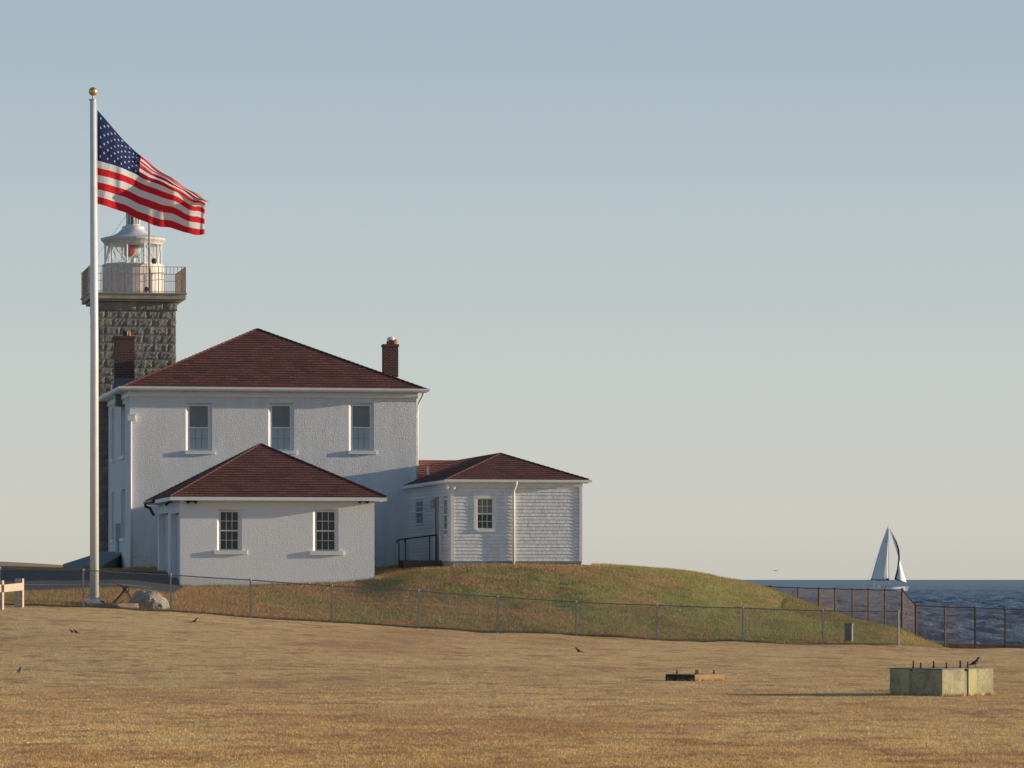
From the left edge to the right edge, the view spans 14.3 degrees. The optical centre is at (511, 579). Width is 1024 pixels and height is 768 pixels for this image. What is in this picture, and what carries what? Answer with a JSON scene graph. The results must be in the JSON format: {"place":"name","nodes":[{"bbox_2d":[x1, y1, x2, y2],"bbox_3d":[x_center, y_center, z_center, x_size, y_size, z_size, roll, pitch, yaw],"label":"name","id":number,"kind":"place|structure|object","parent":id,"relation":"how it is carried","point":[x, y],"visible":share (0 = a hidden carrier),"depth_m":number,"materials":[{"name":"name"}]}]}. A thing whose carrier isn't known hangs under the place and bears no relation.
{"place":"outdoors","nodes":[
{"label":"outdoors","id":0,"kind":"place"},
{"bbox_2d":[1,570,181,592],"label":"driveway","id":1,"kind":"structure","parent":0,"point":[122,576],"depth_m":165.71,"materials":[{"name":"grey asphalt"}]},
{"bbox_2d":[24,584,151,587],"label":"road line","id":2,"kind":"object","parent":1,"relation":"on","point":[68,584],"visible":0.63,"depth_m":161.47,"materials":[{"name":"paint"}]},
{"bbox_2d":[0,562,1023,767],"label":"ground","id":3,"kind":"structure","parent":0,"point":[111,615],"depth_m":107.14,"materials":[{"name":"brown plant"}]},
{"bbox_2d":[0,579,23,609],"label":"wooden barrier","id":4,"kind":"object","parent":3,"relation":"on","point":[17,586],"visible":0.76,"depth_m":149.01,"materials":[{"name":"white wood"}]},
{"bbox_2d":[63,552,120,568],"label":"cellar bulkhead","id":5,"kind":"object","parent":3,"relation":"on","point":[108,560],"visible":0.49,"depth_m":180.36,"materials":[{"name":"grey metal"}]},
{"bbox_2d":[85,603,139,608],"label":"gravel bed","id":6,"kind":"object","parent":3,"relation":"on","point":[127,605],"visible":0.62,"depth_m":151.60,"materials":[{"name":"grey gravel"}]},
{"bbox_2d":[87,87,101,602],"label":"flagpole","id":7,"kind":"object","parent":6,"relation":"on","point":[94,485],"visible":0.93,"depth_m":152.47,"materials":[{"name":"white metal"}]},
{"bbox_2d":[97,110,206,234],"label":"flag","id":8,"kind":"object","parent":7,"relation":"attached to","point":[131,181],"visible":1,"depth_m":153.31,"materials":[{"name":"multicoloured fabric"}]},
{"bbox_2d":[100,581,130,602],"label":"anchor","id":9,"kind":"object","parent":6,"relation":"on","point":[124,590],"visible":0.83,"depth_m":152.86,"materials":[{"name":"metal"}]},
{"bbox_2d":[80,213,186,552],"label":"lighthouse","id":10,"kind":"object","parent":3,"relation":"on","point":[137,301],"visible":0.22,"depth_m":188.56,"materials":[{"name":"stone"}]},
{"bbox_2d":[129,590,169,609],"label":"boulder","id":11,"kind":"object","parent":3,"relation":"on","point":[135,599],"visible":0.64,"depth_m":152.09,"materials":[{"name":"stone"}]},
{"bbox_2d":[98,328,429,567],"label":"brick house","id":12,"kind":"structure","parent":3,"relation":"on","point":[173,424],"depth_m":178.61,"materials":[{"name":"white paint"}]},
{"bbox_2d":[124,406,124,454],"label":"window","id":13,"kind":"structure","parent":12,"relation":"in","point":[124,406],"depth_m":181.26,"materials":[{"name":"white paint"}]},
{"bbox_2d":[124,490,124,537],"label":"window","id":14,"kind":"structure","parent":12,"relation":"in","point":[124,490],"depth_m":181.26,"materials":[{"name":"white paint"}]},
{"bbox_2d":[188,405,208,450],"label":"window","id":15,"kind":"structure","parent":12,"relation":"in","point":[198,415],"depth_m":177.71,"materials":[{"name":"grey glass"}]},
{"bbox_2d":[271,405,290,450],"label":"window","id":16,"kind":"structure","parent":12,"relation":"in","point":[280,414],"depth_m":178.36,"materials":[{"name":"grey glass"}]},
{"bbox_2d":[351,405,370,450],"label":"window","id":17,"kind":"structure","parent":12,"relation":"in","point":[360,414],"depth_m":178.97,"materials":[{"name":"white paint"}]},
{"bbox_2d":[143,443,387,586],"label":"garage","id":18,"kind":"structure","parent":3,"relation":"on","point":[261,511],"depth_m":165.91,"materials":[{"name":"paint"}]},
{"bbox_2d":[164,514,167,572],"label":"garage door","id":19,"kind":"structure","parent":18,"relation":"in","point":[165,515],"depth_m":172.83,"materials":[{"name":"white wood"}]},
{"bbox_2d":[176,514,178,578],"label":"garage door","id":20,"kind":"structure","parent":18,"relation":"in","point":[177,515],"depth_m":168.29,"materials":[{"name":"white wood"}]},
{"bbox_2d":[220,511,238,549],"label":"window","id":21,"kind":"structure","parent":18,"relation":"in","point":[229,520],"depth_m":165.52,"materials":[{"name":"white paint"}]},
{"bbox_2d":[316,511,334,550],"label":"window","id":22,"kind":"structure","parent":18,"relation":"in","point":[325,520],"depth_m":166.21,"materials":[{"name":"white paint"}]},
{"bbox_2d":[136,562,578,585],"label":"wall grass","id":23,"kind":"structure","parent":3,"relation":"on","point":[325,581],"depth_m":166.01,"materials":[{"name":"green plant"}]},
{"bbox_2d":[400,560,441,568],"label":"landing","id":24,"kind":"object","parent":3,"relation":"on","point":[413,563],"depth_m":170.31,"materials":[{"name":"grey concrete"}]},
{"bbox_2d":[396,534,436,567],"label":"handrail","id":25,"kind":"object","parent":24,"relation":"on","point":[398,540],"visible":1,"depth_m":170.88,"materials":[{"name":"black metal"}]},
{"bbox_2d":[0,567,898,644],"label":"chain link fence","id":26,"kind":"object","parent":3,"relation":"on","point":[418,604],"visible":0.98,"depth_m":152.69,"materials":[{"name":"metal"}]},
{"bbox_2d":[1,562,942,647],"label":"mound grass","id":27,"kind":"structure","parent":3,"relation":"on","point":[916,640],"depth_m":160.47,"materials":[{"name":"green plant"}]},
{"bbox_2d":[403,453,591,567],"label":"shingled cottage","id":28,"kind":"structure","parent":3,"relation":"on","point":[499,508],"depth_m":168.69,"materials":[{"name":"white wood"}]},
{"bbox_2d":[415,500,423,524],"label":"window","id":29,"kind":"structure","parent":28,"relation":"in","point":[419,505],"depth_m":176.54,"materials":[{"name":"grey glass"}]},
{"bbox_2d":[436,498,438,559],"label":"door","id":30,"kind":"structure","parent":28,"relation":"in","point":[437,502],"depth_m":171.78,"materials":[{"name":"white wood"}]},
{"bbox_2d":[443,498,447,530],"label":"window","id":31,"kind":"structure","parent":28,"relation":"in","point":[445,508],"depth_m":169.73,"materials":[{"name":"white paint"}]},
{"bbox_2d":[477,498,492,528],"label":"window","id":32,"kind":"structure","parent":28,"relation":"in","point":[484,505],"depth_m":168.29,"materials":[{"name":"grey glass"}]},
{"bbox_2d":[666,670,723,681],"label":"concrete slab","id":33,"kind":"structure","parent":3,"relation":"on","point":[688,676],"depth_m":100.35,"materials":[{"name":"concrete"}]},
{"bbox_2d":[844,623,853,642],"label":"utility pedestal","id":34,"kind":"object","parent":3,"relation":"on","point":[849,629],"visible":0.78,"depth_m":156.09,"materials":[{"name":"grey metal"}]},
{"bbox_2d":[766,585,1023,648],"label":"shore fence","id":35,"kind":"object","parent":3,"relation":"on","point":[819,598],"visible":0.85,"depth_m":165.59,"materials":[{"name":"brown metal"}]},
{"bbox_2d":[890,661,992,696],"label":"concrete footing","id":36,"kind":"object","parent":3,"relation":"on","point":[933,680],"visible":0.9,"depth_m":88.56,"materials":[{"name":"concrete"}]},
{"bbox_2d":[969,657,980,664],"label":"blackbird","id":37,"kind":"object","parent":36,"relation":"on","point":[975,662],"visible":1,"depth_m":89.04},
{"bbox_2d":[936,643,1023,648],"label":"seawall","id":38,"kind":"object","parent":3,"relation":"on","point":[955,646],"visible":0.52,"depth_m":166.00,"materials":[{"name":"stone"}]},
{"bbox_2d":[0,0,1023,579],"label":"sky","id":39,"kind":"structure","parent":0,"point":[748,273],"materials":[{"name":"blue"}]},
{"bbox_2d":[666,677,995,696],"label":"grass","id":40,"kind":"structure","parent":0,"point":[893,693],"depth_m":88.79,"materials":[{"name":"brown"}]},
{"bbox_2d":[743,580,1023,644],"bbox_3d":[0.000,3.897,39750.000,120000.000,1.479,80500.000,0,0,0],"label":"sea","id":41,"kind":"structure","parent":0,"point":[1007,594],"depth_m":704.57,"materials":[{"name":"liquid"}]},
{"bbox_2d":[863,525,908,590],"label":"sailboat","id":42,"kind":"object","parent":41,"relation":"on","point":[881,570],"visible":0.91,"depth_m":1411.56,"materials":[{"name":"white fabric"}]}
]}

